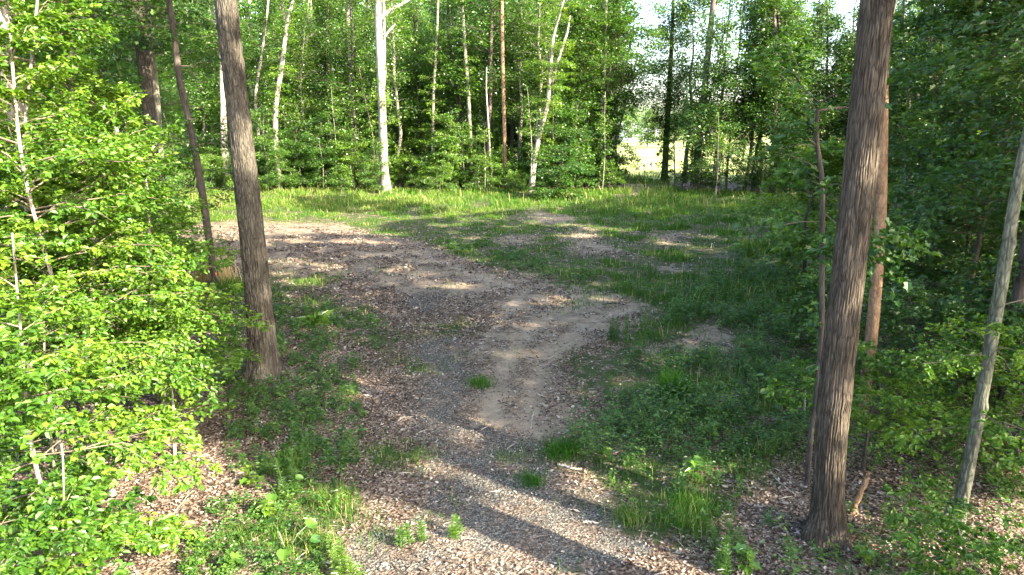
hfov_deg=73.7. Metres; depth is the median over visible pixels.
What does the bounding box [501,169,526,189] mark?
understory tree
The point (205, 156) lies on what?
understory tree
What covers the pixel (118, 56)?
forest tree
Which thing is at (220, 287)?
grass tussock
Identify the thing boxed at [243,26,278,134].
forest tree
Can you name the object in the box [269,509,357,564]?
grass tussock
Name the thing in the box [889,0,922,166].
forest tree
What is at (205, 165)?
understory tree
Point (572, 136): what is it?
understory tree
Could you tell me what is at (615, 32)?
tree
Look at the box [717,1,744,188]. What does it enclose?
tree
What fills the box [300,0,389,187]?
forest tree
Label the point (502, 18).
tree
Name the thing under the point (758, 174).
understory tree
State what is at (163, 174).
sapling
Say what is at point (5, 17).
tree
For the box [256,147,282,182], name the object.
understory tree
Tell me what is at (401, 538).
weed plant
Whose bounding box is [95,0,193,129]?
forest tree
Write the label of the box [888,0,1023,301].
sapling
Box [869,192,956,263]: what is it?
understory tree
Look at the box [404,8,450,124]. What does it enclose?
forest tree
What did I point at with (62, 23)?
sapling
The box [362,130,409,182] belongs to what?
understory tree
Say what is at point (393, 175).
understory tree
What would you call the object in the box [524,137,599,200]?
bush
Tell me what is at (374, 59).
forest tree
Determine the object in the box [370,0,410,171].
forest tree
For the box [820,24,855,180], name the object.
forest tree
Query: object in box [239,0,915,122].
sky
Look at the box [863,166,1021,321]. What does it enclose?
sapling
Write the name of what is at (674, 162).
dead tree
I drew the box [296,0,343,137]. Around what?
forest tree
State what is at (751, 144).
forest tree
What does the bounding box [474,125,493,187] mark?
slender tree
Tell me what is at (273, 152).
understory tree
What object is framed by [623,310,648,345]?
weed plant
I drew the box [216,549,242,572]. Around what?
seedling
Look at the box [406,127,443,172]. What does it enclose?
understory tree
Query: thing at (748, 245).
grass tussock
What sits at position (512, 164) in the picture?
understory tree
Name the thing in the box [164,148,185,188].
understory tree
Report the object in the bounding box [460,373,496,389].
grass tussock
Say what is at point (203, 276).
grass tussock
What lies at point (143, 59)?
tree
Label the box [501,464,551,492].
grass tussock
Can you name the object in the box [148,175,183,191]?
understory tree
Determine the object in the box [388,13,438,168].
forest tree
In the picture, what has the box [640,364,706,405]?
grass tussock
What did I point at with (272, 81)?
forest tree
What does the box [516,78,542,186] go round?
slender tree
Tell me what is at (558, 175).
understory tree
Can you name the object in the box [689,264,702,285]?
weed plant
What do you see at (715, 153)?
tree
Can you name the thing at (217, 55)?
forest tree
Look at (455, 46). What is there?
forest tree
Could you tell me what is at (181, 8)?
forest tree
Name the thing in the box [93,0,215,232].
tree
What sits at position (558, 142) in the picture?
understory tree
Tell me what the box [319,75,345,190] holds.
slender tree
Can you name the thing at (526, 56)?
forest tree
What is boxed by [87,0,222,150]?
forest tree
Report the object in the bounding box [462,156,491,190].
understory tree
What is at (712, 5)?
tree
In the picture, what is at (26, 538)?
sapling
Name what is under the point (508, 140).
understory tree
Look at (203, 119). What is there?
forest tree
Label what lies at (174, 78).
forest tree
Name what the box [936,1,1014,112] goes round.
tree
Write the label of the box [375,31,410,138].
forest tree
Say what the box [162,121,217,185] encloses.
understory tree
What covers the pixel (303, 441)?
weed plant
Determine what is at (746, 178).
understory tree
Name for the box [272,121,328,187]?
understory tree
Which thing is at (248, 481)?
seedling
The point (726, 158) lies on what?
understory tree
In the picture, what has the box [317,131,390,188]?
understory tree
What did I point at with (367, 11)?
forest tree
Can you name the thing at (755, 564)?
seedling
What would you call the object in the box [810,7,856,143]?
forest tree
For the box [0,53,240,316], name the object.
sapling
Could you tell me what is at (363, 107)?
slender tree
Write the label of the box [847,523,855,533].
seedling
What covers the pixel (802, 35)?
forest tree
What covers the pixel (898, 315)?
sapling
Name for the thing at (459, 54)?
forest tree
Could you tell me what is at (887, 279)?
understory tree
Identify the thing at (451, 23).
forest tree
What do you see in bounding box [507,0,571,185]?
forest tree
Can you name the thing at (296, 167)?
understory tree
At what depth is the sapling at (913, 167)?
18.59 m
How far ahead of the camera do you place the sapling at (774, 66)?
8.76 m
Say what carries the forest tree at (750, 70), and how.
on the ground at (520, 535)
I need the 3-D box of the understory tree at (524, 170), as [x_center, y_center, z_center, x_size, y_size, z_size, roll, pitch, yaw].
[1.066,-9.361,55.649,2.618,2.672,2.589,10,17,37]
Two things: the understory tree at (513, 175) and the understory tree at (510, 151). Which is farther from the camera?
the understory tree at (510, 151)
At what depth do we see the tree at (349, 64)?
54.95 m
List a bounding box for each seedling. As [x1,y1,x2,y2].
[156,453,172,471]
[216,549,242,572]
[237,465,259,484]
[254,499,276,517]
[256,474,303,502]
[267,517,320,561]
[296,309,333,325]
[365,313,381,335]
[597,447,614,462]
[683,455,703,481]
[699,417,718,450]
[733,542,761,574]
[754,373,808,401]
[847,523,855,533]
[853,543,879,565]
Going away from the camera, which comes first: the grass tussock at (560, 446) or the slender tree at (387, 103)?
the grass tussock at (560, 446)
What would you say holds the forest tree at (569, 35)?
on the ground at (520, 535)
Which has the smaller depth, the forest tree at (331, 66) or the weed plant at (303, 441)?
the weed plant at (303, 441)
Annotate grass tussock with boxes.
[191,258,222,283]
[199,255,241,285]
[199,271,273,295]
[244,435,312,480]
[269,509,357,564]
[301,475,367,520]
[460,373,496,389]
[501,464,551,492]
[532,427,592,468]
[602,492,655,539]
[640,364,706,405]
[735,237,763,257]
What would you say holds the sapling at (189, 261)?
on the ground at (520, 535)
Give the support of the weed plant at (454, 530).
on the ground at (520, 535)
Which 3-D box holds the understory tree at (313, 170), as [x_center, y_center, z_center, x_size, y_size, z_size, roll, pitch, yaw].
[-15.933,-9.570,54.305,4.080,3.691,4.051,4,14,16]
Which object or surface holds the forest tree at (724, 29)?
on the ground at (520, 535)
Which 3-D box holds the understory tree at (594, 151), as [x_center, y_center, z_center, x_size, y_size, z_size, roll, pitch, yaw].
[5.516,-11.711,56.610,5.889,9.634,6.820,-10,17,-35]
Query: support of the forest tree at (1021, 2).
on the ground at (520, 535)
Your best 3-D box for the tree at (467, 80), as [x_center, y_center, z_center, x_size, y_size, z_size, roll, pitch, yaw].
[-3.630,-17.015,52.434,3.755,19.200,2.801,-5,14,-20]
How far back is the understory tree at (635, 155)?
55.75 m
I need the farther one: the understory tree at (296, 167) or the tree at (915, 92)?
the understory tree at (296, 167)
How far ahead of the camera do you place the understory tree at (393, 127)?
59.43 m
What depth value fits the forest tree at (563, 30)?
55.55 m
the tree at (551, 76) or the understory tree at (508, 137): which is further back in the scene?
the understory tree at (508, 137)
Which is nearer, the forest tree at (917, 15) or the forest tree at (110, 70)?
the forest tree at (110, 70)
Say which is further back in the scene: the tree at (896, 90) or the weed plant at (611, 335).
the tree at (896, 90)
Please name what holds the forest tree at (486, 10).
on the ground at (520, 535)
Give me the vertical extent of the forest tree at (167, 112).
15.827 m
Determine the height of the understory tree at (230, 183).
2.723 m
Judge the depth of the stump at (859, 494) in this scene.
9.16 m
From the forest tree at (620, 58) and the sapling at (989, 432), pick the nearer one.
the sapling at (989, 432)
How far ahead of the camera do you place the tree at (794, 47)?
51.96 m
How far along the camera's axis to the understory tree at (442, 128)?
57.03 m
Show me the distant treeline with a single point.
(642, 114)
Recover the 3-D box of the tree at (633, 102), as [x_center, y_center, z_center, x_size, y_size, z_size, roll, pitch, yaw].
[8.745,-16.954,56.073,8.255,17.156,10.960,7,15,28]
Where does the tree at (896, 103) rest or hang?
on the ground at (520, 535)
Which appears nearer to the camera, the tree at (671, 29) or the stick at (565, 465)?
the stick at (565, 465)
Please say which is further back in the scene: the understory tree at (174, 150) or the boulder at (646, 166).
the boulder at (646, 166)
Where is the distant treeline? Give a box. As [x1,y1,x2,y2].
[369,101,829,135]
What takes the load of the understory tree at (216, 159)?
on the ground at (520, 535)
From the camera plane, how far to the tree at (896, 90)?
28.98 m
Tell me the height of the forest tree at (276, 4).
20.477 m
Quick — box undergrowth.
[177,189,1023,574]
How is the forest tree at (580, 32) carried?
on the ground at (520, 535)
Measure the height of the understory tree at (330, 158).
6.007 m
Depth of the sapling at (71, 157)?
8.83 m
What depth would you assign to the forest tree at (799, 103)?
51.76 m
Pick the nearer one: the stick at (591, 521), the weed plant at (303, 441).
the stick at (591, 521)
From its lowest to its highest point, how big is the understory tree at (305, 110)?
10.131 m
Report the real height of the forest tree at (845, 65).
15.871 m
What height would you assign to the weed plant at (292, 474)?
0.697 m
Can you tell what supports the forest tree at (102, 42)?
on the ground at (520, 535)
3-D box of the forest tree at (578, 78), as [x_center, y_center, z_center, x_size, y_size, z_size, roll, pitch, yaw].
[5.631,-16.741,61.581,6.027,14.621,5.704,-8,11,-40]
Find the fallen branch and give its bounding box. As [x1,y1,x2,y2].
[174,490,192,512]
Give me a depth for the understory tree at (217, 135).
55.93 m
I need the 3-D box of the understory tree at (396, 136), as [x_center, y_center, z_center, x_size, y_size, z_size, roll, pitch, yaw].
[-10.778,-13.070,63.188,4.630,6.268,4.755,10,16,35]
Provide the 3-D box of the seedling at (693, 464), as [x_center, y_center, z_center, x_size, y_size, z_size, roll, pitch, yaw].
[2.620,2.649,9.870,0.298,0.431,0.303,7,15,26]
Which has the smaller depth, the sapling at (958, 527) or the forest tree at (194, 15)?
the sapling at (958, 527)
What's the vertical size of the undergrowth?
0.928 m
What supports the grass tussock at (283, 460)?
on the ground at (520, 535)
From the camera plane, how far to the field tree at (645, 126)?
145.21 m
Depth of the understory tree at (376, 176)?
52.56 m
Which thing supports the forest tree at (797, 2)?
on the ground at (520, 535)
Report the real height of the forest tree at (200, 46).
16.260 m
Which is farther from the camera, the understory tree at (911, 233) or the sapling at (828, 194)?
the sapling at (828, 194)
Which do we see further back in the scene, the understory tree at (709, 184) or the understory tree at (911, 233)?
the understory tree at (709, 184)
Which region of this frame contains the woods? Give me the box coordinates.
[92,0,642,159]
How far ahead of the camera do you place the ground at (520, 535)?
11.93 m
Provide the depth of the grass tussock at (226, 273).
21.65 m
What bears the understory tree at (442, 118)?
on the ground at (520, 535)
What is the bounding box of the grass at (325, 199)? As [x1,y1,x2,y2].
[153,169,961,574]
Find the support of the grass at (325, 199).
on the ground at (520, 535)
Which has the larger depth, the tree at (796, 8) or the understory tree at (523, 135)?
the understory tree at (523, 135)
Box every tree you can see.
[0,0,92,409]
[0,0,162,281]
[18,0,149,135]
[36,0,120,138]
[49,0,246,227]
[81,0,270,286]
[86,0,202,162]
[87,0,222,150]
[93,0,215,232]
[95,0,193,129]
[96,16,138,133]
[141,0,195,182]
[141,154,185,224]
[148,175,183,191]
[156,0,216,183]
[159,3,219,180]
[162,2,217,186]
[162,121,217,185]
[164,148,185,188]
[164,153,190,183]
[165,0,204,89]
[165,34,210,145]
[165,112,218,186]
[172,154,213,192]
[184,0,267,152]
[186,3,217,146]
[187,146,220,181]
[187,146,226,186]
[190,0,252,189]
[191,0,247,145]
[193,0,266,141]
[195,103,254,187]
[196,5,227,186]
[204,112,230,170]
[206,148,231,188]
[214,0,293,383]
[223,163,261,187]
[227,90,304,185]
[240,0,328,185]
[242,0,310,134]
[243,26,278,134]
[245,0,278,187]
[248,0,303,130]
[250,102,294,188]
[254,129,312,186]
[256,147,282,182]
[256,158,274,185]
[259,37,293,128]
[259,145,306,188]
[263,0,300,188]
[267,0,327,187]
[268,72,338,163]
[271,3,341,130]
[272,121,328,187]
[277,18,321,114]
[280,82,334,175]
[285,0,360,164]
[285,135,325,187]
[288,94,358,187]
[289,112,355,189]
[290,0,330,161]
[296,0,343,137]
[296,146,330,184]
[297,0,353,155]
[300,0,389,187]
[309,11,355,121]
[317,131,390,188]
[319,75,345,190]
[322,0,396,165]
[323,130,377,187]
[323,163,353,192]
[324,114,378,188]
[326,1,393,158]
[329,4,373,186]
[340,1,397,140]
[344,105,395,176]
[345,0,414,192]
[354,61,378,189]
[355,0,431,188]
[356,141,396,190]
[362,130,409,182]
[363,158,393,188]
[366,59,401,147]
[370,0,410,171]
[371,118,424,181]
[374,0,450,177]
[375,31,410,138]
[378,117,415,173]
[385,0,455,180]
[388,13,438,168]
[388,154,412,187]
[392,127,467,189]
[401,0,459,137]
[403,152,443,189]
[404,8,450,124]
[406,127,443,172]
[409,0,496,186]
[413,14,444,133]
[415,0,456,188]
[416,104,448,178]
[418,159,459,193]
[420,106,474,190]
[428,6,482,182]
[429,119,504,190]
[430,0,477,124]
[435,121,472,165]
[441,0,486,185]
[443,0,517,146]
[444,0,527,183]
[456,128,502,189]
[458,103,508,182]
[459,0,525,149]
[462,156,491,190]
[468,151,508,188]
[470,13,498,114]
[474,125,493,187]
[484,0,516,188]
[486,67,492,185]
[487,56,528,142]
[492,0,549,186]
[492,1,532,158]
[492,129,517,171]
[493,120,531,165]
[494,8,534,129]
[494,142,524,181]
[498,0,563,158]
[498,159,528,186]
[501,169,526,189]
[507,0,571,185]
[507,0,574,155]
[508,103,554,171]
[510,0,587,145]
[514,81,584,186]
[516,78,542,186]
[519,108,573,182]
[519,158,537,184]
[521,0,583,191]
[526,126,574,183]
[537,96,610,181]
[544,0,614,185]
[544,85,609,185]
[549,164,572,189]
[555,25,597,177]
[557,0,598,175]
[562,104,595,185]
[563,0,679,184]
[566,0,643,185]
[572,0,609,83]
[572,148,592,186]
[575,1,637,147]
[575,122,620,183]
[580,105,644,184]
[581,84,629,183]
[592,26,629,114]
[593,91,616,190]
[593,158,627,187]
[622,107,641,146]
[632,108,661,148]
[634,0,703,181]
[650,0,730,182]
[653,135,681,185]
[670,109,693,147]
[672,142,714,190]
[673,135,675,184]
[674,0,748,190]
[678,8,766,191]
[683,0,715,186]
[683,149,707,184]
[688,122,760,189]
[696,169,720,187]
[697,120,749,181]
[703,2,736,187]
[707,112,728,195]
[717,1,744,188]
[719,0,829,191]
[726,162,761,191]
[734,2,781,186]
[735,2,780,191]
[738,0,822,193]
[742,0,816,193]
[744,124,766,182]
[744,144,775,190]
[748,153,785,194]
[757,6,818,152]
[757,143,769,192]
[769,0,831,142]
[775,37,816,189]
[777,1,818,185]
[781,0,845,190]
[790,0,894,553]
[795,0,846,108]
[799,0,848,189]
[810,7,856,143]
[819,0,890,180]
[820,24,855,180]
[830,9,854,129]
[834,4,970,207]
[843,0,913,127]
[854,67,888,421]
[865,207,946,315]
[866,126,1023,534]
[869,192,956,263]
[873,170,913,213]
[888,0,951,225]
[888,45,928,188]
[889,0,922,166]
[889,7,993,126]
[893,1,916,37]
[897,0,926,92]
[897,174,968,248]
[898,10,966,217]
[902,9,980,242]
[904,5,1000,144]
[919,0,1023,242]
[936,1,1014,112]
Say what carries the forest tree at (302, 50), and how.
on the ground at (520, 535)
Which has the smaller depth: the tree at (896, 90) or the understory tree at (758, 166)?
the tree at (896, 90)
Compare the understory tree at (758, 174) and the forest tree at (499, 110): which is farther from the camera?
the forest tree at (499, 110)
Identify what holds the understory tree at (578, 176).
on the ground at (520, 535)
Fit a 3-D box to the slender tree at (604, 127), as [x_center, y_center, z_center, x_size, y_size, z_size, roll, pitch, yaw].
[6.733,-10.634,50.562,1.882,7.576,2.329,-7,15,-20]
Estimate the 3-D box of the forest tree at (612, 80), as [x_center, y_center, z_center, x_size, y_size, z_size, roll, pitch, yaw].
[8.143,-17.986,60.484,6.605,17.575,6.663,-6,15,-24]
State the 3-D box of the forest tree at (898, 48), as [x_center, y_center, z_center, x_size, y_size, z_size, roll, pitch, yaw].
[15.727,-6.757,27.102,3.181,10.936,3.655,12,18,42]
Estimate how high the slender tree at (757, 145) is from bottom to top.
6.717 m
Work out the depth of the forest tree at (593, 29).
66.11 m
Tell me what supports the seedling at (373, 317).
on the ground at (520, 535)
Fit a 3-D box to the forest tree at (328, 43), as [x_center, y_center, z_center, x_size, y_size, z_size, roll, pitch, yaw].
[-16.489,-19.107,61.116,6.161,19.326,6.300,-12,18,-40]
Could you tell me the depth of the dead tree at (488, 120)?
51.87 m
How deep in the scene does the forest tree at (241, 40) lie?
64.17 m
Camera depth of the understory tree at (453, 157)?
52.02 m
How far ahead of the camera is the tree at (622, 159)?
55.52 m
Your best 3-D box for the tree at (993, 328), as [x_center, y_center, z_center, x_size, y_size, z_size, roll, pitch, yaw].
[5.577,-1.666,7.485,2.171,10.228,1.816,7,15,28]
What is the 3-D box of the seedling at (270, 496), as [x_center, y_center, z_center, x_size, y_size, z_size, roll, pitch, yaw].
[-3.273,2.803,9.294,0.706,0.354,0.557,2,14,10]
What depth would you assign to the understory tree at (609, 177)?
52.54 m
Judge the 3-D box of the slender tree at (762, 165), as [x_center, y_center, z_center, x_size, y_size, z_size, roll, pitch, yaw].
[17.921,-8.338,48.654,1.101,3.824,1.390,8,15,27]
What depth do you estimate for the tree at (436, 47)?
52.74 m
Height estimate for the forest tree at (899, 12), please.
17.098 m
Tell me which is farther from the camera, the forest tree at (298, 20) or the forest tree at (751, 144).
the forest tree at (298, 20)
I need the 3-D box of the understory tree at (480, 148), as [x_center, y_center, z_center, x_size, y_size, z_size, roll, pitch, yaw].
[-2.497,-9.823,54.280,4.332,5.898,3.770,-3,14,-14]
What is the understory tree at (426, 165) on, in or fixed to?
on the ground at (520, 535)
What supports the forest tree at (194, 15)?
on the ground at (520, 535)
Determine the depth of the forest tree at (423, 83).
60.61 m
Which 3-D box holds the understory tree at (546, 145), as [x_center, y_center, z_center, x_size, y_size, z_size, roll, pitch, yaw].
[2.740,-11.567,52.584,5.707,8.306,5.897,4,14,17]
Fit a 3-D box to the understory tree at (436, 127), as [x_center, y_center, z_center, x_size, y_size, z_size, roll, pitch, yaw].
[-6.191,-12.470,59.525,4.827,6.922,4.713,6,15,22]
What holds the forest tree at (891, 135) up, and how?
on the ground at (520, 535)
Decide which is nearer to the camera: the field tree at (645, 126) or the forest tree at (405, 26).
the forest tree at (405, 26)
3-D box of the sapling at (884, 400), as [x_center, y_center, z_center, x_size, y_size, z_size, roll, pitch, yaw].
[5.236,1.732,10.250,2.770,2.229,3.064,5,14,20]
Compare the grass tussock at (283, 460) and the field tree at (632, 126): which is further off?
the field tree at (632, 126)
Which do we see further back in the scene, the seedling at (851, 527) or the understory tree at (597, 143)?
the understory tree at (597, 143)
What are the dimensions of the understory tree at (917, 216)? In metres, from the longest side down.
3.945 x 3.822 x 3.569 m
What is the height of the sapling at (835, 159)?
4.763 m
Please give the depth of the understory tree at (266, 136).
51.62 m
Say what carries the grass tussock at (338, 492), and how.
on the ground at (520, 535)
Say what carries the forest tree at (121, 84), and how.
on the ground at (520, 535)
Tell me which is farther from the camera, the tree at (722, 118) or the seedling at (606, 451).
the tree at (722, 118)
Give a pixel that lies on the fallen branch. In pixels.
(179, 505)
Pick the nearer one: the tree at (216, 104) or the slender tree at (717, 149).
the slender tree at (717, 149)
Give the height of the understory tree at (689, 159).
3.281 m
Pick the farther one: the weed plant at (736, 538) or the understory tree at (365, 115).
the understory tree at (365, 115)
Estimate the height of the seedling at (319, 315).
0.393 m
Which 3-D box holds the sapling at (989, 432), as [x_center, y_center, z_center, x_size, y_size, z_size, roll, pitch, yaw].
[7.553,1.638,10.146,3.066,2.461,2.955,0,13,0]
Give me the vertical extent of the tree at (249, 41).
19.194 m
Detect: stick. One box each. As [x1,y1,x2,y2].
[557,462,581,469]
[583,520,598,523]
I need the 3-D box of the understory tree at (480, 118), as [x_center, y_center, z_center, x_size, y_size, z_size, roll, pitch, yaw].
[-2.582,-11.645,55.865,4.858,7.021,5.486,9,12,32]
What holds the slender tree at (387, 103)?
on the ground at (520, 535)
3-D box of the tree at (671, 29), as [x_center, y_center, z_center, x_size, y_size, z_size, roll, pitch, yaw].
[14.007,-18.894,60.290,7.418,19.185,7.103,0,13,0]
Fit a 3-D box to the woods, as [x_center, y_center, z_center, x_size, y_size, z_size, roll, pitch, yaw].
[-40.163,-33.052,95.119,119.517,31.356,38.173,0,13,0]
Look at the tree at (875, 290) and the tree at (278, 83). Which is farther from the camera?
the tree at (278, 83)
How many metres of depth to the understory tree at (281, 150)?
55.56 m
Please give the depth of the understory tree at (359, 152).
57.04 m
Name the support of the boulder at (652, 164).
on the ground at (520, 535)
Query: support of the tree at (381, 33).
on the ground at (520, 535)
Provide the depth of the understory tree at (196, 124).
54.86 m
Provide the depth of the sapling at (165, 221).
12.12 m
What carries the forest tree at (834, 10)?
on the ground at (520, 535)
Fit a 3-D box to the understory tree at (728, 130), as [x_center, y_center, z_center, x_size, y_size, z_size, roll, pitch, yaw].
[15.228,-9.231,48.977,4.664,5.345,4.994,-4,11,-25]
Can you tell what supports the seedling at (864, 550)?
on the ground at (520, 535)
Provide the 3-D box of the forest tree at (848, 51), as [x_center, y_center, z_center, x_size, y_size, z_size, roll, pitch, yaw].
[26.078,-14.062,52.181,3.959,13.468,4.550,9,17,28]
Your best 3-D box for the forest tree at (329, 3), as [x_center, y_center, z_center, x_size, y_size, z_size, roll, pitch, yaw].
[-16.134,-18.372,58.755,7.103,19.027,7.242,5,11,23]
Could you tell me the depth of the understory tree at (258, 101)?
54.66 m
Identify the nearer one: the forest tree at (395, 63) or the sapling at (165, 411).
the sapling at (165, 411)
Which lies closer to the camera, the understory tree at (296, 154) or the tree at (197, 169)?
the tree at (197, 169)
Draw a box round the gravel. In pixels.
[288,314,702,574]
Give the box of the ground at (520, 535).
[0,127,1023,574]
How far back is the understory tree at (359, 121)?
55.55 m
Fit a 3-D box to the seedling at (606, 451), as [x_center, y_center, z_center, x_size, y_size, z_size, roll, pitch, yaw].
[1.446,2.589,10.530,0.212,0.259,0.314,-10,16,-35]
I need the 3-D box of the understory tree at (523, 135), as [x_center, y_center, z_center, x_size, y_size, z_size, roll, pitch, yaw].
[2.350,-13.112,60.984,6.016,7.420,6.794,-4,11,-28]
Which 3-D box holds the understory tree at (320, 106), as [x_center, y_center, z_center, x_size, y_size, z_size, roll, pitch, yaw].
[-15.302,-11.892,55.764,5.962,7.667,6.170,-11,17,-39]
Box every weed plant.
[273,446,308,499]
[283,436,309,472]
[323,532,361,574]
[340,443,361,465]
[393,520,429,549]
[445,514,465,539]
[607,316,620,342]
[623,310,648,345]
[646,257,657,279]
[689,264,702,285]
[707,519,748,561]
[710,533,733,574]
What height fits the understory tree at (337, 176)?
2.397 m
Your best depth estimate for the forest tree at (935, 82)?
23.57 m
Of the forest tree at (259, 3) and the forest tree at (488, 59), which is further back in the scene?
the forest tree at (488, 59)
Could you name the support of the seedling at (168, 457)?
on the ground at (520, 535)
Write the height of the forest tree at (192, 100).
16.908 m
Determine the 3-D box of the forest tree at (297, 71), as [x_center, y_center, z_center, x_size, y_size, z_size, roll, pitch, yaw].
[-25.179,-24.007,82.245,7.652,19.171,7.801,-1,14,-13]
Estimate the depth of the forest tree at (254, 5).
75.36 m
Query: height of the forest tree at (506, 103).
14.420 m
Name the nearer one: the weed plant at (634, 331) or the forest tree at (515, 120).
the weed plant at (634, 331)
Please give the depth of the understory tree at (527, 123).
56.06 m
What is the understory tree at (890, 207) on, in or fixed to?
on the ground at (520, 535)
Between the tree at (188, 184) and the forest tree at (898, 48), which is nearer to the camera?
the forest tree at (898, 48)
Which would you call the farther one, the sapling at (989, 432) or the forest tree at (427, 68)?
the forest tree at (427, 68)
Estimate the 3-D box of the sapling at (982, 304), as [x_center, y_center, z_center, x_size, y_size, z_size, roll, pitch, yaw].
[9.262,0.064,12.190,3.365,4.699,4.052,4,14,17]
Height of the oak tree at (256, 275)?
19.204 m
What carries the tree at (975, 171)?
on the ground at (520, 535)
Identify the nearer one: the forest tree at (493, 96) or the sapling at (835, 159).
the sapling at (835, 159)
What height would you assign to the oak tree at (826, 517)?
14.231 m
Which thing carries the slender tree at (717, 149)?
on the ground at (520, 535)
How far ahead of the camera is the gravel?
10.56 m
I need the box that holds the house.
[619,123,659,141]
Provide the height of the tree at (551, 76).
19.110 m
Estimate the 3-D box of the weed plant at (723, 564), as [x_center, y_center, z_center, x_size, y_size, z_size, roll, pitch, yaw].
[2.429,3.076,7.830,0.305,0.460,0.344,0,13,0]
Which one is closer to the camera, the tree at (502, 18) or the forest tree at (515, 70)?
the tree at (502, 18)
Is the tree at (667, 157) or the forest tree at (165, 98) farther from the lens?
the tree at (667, 157)
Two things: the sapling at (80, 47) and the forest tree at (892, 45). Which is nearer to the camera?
the sapling at (80, 47)
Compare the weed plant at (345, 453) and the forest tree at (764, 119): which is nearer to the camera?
the weed plant at (345, 453)
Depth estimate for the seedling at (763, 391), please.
12.61 m
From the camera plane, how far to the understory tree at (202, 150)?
54.88 m
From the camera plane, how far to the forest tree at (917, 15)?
50.30 m
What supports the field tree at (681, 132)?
on the ground at (520, 535)
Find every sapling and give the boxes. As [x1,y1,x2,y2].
[0,0,118,315]
[0,0,145,406]
[0,9,224,471]
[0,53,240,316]
[0,91,273,434]
[0,233,222,574]
[0,290,155,517]
[0,319,168,574]
[4,444,130,574]
[50,126,212,314]
[86,178,263,405]
[114,347,240,465]
[726,27,942,487]
[736,137,845,284]
[764,340,979,495]
[770,267,896,340]
[794,134,842,224]
[854,274,1023,407]
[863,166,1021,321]
[864,60,1023,339]
[866,29,1023,297]
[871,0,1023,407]
[880,479,1023,574]
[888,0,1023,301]
[902,313,1023,500]
[915,192,1023,405]
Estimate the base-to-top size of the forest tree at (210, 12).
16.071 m
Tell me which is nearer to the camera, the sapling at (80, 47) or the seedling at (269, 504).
the seedling at (269, 504)
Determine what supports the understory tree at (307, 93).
on the ground at (520, 535)
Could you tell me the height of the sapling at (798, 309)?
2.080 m
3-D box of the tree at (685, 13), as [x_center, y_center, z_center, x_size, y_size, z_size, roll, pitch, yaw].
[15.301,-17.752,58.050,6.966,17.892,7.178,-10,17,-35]
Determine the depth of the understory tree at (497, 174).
52.49 m
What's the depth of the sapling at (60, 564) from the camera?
6.05 m
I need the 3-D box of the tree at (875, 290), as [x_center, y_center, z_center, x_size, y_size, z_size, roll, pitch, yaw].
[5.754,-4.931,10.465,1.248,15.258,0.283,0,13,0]
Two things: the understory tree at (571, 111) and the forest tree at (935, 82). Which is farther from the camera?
the understory tree at (571, 111)
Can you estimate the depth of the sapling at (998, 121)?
14.74 m
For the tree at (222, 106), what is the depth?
52.70 m
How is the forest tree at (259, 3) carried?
on the ground at (520, 535)
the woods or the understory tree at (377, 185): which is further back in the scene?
the woods
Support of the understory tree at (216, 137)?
on the ground at (520, 535)
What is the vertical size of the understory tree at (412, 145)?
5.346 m
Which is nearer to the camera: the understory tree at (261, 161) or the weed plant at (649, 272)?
the weed plant at (649, 272)
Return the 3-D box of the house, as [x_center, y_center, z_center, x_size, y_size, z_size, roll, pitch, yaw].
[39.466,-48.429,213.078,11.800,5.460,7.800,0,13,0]
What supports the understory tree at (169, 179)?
on the ground at (520, 535)
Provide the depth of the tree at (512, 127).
57.50 m
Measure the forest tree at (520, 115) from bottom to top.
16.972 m
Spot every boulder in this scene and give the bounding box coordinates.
[643,163,650,169]
[650,161,656,168]
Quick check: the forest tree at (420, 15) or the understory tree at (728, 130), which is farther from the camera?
the forest tree at (420, 15)
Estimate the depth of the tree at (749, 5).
49.55 m
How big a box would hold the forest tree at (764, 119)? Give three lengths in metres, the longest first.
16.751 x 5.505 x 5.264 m
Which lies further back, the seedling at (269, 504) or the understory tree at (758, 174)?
the understory tree at (758, 174)
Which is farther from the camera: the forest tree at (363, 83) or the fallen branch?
the forest tree at (363, 83)
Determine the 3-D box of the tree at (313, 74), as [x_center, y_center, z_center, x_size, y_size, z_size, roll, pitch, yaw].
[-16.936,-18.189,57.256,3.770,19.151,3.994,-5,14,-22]
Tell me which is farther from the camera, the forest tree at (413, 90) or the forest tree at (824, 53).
the forest tree at (413, 90)
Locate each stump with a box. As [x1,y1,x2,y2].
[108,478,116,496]
[848,471,869,513]
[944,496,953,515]
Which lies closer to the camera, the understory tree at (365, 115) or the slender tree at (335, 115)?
the slender tree at (335, 115)
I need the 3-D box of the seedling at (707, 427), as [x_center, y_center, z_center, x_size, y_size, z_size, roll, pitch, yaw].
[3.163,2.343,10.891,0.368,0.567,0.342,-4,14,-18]
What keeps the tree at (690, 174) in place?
on the ground at (520, 535)
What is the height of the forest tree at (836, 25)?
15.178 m
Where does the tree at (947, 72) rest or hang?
on the ground at (520, 535)
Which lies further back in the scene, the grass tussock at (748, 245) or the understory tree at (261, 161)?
the understory tree at (261, 161)
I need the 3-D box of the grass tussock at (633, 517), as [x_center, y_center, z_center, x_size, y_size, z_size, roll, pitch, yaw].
[1.533,2.960,8.957,0.843,0.272,0.939,0,13,0]
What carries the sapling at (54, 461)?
on the ground at (520, 535)
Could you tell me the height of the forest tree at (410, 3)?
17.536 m
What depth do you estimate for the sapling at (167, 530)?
7.27 m

